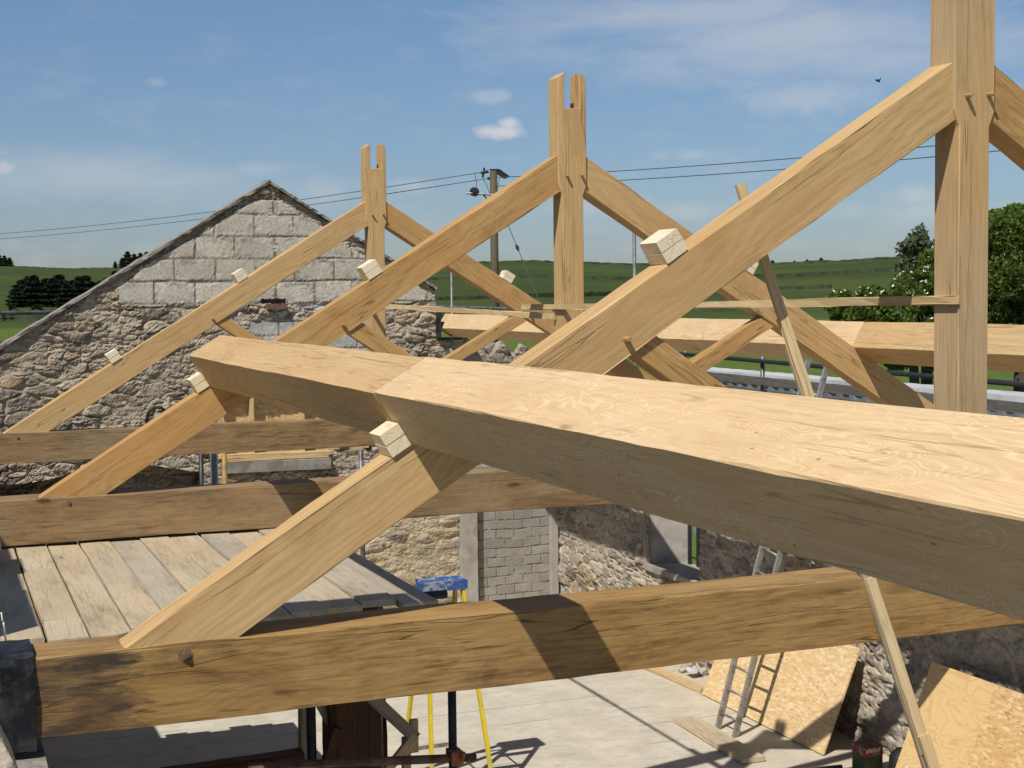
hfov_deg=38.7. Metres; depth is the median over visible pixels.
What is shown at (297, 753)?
timber bearer
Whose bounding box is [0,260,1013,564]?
ground
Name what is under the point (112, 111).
sky
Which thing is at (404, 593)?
scaffold board
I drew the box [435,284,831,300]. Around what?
field wall
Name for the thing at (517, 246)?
stay wire
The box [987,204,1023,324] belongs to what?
hawthorn bush
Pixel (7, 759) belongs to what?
wall stone
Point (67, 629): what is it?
scaffold board
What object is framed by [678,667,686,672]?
rubble piece
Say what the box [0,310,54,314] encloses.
scaffold rail
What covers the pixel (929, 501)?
purlin
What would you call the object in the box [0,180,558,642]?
gable wall
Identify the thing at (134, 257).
ridge tree
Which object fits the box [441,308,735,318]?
field wall
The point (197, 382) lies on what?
packing block
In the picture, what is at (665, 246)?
packing block
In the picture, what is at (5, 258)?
ridge tree
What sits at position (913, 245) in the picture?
willow bush
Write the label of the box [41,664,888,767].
floor
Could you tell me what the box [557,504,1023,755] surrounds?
long wall
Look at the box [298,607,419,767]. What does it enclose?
timber trestle
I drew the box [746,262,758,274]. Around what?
packing block
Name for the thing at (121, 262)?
ridge tree
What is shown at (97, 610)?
scaffold board
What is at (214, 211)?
power cable
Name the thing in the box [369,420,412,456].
packing block
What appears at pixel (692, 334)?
purlin
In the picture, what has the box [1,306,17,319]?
gorse bush
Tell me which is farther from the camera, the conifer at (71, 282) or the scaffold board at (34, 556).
the conifer at (71, 282)
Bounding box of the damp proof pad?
[435,312,463,338]
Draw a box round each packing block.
[104,349,121,363]
[186,372,209,392]
[230,268,247,282]
[356,259,381,280]
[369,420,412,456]
[499,270,514,282]
[639,228,687,264]
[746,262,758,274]
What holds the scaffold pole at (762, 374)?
on the ground
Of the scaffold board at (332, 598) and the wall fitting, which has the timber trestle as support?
the scaffold board at (332, 598)
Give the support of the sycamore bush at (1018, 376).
on the ground
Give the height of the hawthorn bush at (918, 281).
5.259 m
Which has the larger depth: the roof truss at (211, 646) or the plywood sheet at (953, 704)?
the plywood sheet at (953, 704)
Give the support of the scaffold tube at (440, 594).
attached to the long wall at (36, 759)
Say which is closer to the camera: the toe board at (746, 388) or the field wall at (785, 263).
the toe board at (746, 388)
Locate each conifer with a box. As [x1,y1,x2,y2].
[4,279,27,301]
[4,288,28,306]
[20,275,55,305]
[41,278,48,283]
[43,277,61,305]
[48,274,68,287]
[54,283,78,306]
[68,280,75,287]
[72,275,94,296]
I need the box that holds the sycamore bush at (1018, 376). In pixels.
[988,202,1023,391]
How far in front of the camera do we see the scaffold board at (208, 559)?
8.98 m
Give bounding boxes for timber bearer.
[160,747,304,767]
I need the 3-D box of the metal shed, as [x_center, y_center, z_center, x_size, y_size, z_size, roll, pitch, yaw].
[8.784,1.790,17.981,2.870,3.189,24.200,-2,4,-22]
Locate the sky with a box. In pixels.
[0,0,1023,267]
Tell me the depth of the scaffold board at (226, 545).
8.82 m
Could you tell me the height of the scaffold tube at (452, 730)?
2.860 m
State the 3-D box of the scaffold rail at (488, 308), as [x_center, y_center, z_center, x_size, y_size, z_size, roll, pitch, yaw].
[-0.499,-1.415,27.147,0.060,0.180,13.801,-2,4,-22]
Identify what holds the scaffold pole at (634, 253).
on the ground
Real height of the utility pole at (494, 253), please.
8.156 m
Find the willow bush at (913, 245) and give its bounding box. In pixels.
[893,222,934,384]
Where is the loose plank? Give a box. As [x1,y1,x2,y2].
[673,715,764,763]
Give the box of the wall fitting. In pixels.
[145,406,165,423]
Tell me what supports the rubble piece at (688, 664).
on the floor
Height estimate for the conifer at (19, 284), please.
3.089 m
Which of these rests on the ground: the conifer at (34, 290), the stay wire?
the conifer at (34, 290)
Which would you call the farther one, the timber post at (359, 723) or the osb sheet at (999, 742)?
the osb sheet at (999, 742)
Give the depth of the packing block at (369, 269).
10.08 m
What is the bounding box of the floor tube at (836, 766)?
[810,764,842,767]
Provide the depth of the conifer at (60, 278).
162.50 m
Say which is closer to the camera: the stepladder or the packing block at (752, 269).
the packing block at (752, 269)
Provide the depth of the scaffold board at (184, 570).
8.74 m
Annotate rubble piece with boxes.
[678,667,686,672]
[681,662,695,666]
[698,667,707,675]
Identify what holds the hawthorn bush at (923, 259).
on the ground
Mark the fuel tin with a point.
(867, 753)
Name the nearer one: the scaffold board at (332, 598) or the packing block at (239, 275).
the scaffold board at (332, 598)
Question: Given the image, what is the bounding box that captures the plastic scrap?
[685,665,700,672]
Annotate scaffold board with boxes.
[0,546,44,643]
[15,544,55,570]
[23,568,78,627]
[43,617,89,642]
[47,542,130,638]
[78,539,159,630]
[108,537,184,609]
[137,535,208,591]
[166,533,291,621]
[197,531,327,617]
[227,529,362,614]
[254,528,395,607]
[341,553,438,607]
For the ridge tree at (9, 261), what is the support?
on the ground
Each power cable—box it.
[0,172,480,233]
[2,178,486,238]
[497,145,934,177]
[504,150,998,185]
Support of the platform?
attached to the long wall at (36, 759)
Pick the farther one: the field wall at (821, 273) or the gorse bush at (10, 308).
the field wall at (821, 273)
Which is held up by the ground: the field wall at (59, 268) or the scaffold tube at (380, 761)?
the field wall at (59, 268)
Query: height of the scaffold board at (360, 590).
0.041 m
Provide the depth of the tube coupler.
8.08 m
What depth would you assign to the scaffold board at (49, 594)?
7.80 m
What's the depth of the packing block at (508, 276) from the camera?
15.86 m
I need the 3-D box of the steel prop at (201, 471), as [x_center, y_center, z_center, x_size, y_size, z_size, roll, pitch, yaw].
[-3.993,1.986,18.826,0.060,3.000,0.060,-2,4,-22]
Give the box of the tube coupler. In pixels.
[446,746,465,765]
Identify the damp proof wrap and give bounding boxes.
[0,639,36,752]
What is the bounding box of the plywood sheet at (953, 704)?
[895,662,1021,767]
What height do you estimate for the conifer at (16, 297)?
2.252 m
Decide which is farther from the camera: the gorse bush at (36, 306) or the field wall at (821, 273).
the field wall at (821, 273)
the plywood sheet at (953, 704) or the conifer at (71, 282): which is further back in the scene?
the conifer at (71, 282)
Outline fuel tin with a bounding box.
[852,739,882,767]
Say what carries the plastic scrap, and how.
on the floor
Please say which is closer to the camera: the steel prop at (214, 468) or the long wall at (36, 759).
the long wall at (36, 759)
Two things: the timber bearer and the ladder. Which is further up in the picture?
the ladder
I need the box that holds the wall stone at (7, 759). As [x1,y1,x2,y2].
[0,725,17,767]
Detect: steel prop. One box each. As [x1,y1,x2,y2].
[199,454,203,484]
[210,421,217,483]
[221,421,227,483]
[358,449,365,558]
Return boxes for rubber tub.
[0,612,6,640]
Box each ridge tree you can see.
[1,255,7,265]
[6,257,13,265]
[118,258,124,267]
[123,251,131,266]
[130,254,137,263]
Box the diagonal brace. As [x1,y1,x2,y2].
[735,182,939,767]
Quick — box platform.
[29,593,130,642]
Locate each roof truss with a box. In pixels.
[0,72,933,546]
[0,143,656,463]
[31,0,1023,739]
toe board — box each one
[649,371,1023,412]
[724,385,876,403]
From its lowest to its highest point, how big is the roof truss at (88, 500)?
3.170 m
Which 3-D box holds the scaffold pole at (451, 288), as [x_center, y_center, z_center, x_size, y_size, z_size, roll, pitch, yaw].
[-1.168,0.227,28.911,0.054,5.250,0.054,-2,4,-22]
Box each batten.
[385,304,555,319]
[521,295,959,309]
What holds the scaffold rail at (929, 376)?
attached to the scaffold pole at (634, 253)
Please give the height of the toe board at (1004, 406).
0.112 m
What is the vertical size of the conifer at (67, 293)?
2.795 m
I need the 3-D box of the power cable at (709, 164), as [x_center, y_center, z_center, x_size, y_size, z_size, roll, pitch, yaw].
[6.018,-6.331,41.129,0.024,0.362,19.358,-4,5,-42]
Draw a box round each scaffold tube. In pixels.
[40,590,447,634]
[246,753,476,767]
[447,602,456,767]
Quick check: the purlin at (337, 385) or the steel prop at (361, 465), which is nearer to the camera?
the purlin at (337, 385)
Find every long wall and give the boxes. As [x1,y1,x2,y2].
[13,740,47,767]
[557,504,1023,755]
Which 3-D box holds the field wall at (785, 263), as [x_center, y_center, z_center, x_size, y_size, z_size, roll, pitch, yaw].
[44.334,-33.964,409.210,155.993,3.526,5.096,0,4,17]
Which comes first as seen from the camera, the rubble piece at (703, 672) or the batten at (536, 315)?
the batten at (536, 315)
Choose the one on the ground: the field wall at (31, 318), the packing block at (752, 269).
the field wall at (31, 318)
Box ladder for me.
[715,358,828,737]
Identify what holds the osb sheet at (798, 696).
on the floor
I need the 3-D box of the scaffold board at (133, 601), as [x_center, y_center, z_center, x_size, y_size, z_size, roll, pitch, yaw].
[-2.254,1.112,8.325,0.190,0.041,2.840,-2,4,-22]
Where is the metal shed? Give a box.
[692,367,1023,535]
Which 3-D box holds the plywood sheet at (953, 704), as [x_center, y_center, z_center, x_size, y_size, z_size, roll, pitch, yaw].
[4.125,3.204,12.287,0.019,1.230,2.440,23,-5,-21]
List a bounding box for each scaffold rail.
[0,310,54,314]
[436,305,585,311]
[679,352,1023,387]
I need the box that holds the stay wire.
[508,226,540,302]
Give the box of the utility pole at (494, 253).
[466,168,508,342]
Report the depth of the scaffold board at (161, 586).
8.46 m
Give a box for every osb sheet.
[702,645,860,754]
[966,685,1023,767]
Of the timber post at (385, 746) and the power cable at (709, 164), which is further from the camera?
the power cable at (709, 164)
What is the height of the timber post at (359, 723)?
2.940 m
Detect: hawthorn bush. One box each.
[823,265,933,383]
[917,248,934,284]
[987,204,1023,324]
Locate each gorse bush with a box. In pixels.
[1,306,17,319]
[30,304,44,310]
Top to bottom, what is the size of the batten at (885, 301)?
0.052 m
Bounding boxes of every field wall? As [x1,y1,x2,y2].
[0,308,52,321]
[19,266,121,268]
[426,267,893,280]
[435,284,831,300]
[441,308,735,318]
[479,257,927,265]
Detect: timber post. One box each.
[322,607,380,767]
[381,606,387,766]
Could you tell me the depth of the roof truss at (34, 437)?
14.91 m
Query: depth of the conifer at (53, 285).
155.59 m
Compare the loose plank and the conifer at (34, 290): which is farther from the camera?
the conifer at (34, 290)
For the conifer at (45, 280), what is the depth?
165.99 m
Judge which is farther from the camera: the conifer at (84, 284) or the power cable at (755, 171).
the conifer at (84, 284)
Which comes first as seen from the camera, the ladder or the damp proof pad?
the ladder
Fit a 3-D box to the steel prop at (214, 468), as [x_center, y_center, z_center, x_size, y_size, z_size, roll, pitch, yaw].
[-3.881,1.969,19.085,0.099,3.000,0.099,-2,4,-22]
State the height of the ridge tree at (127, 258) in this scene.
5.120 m
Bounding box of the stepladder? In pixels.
[401,575,492,767]
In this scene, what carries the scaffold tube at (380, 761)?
attached to the scaffold tube at (452, 730)
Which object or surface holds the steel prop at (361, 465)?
on the floor
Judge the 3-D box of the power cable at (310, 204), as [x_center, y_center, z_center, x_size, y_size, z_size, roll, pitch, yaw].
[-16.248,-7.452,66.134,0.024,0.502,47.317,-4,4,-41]
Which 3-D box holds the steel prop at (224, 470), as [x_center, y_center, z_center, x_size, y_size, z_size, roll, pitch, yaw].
[-3.714,1.976,18.936,0.070,3.000,0.070,-2,4,-22]
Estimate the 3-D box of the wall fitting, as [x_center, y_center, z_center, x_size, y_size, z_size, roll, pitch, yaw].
[-4.772,0.432,19.541,0.306,0.283,0.100,-2,4,-22]
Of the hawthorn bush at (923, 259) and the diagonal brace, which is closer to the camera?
the diagonal brace
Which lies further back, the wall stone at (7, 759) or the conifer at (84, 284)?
the conifer at (84, 284)
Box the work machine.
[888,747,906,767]
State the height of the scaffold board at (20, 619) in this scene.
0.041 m
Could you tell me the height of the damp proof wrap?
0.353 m
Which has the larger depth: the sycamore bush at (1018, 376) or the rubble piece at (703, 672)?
the sycamore bush at (1018, 376)
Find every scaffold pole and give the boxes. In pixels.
[450,272,452,313]
[632,232,636,365]
[760,356,764,391]
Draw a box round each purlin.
[189,335,423,431]
[374,357,1023,620]
[441,314,863,358]
[852,322,1023,371]
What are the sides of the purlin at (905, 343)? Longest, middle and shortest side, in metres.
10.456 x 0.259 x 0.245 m

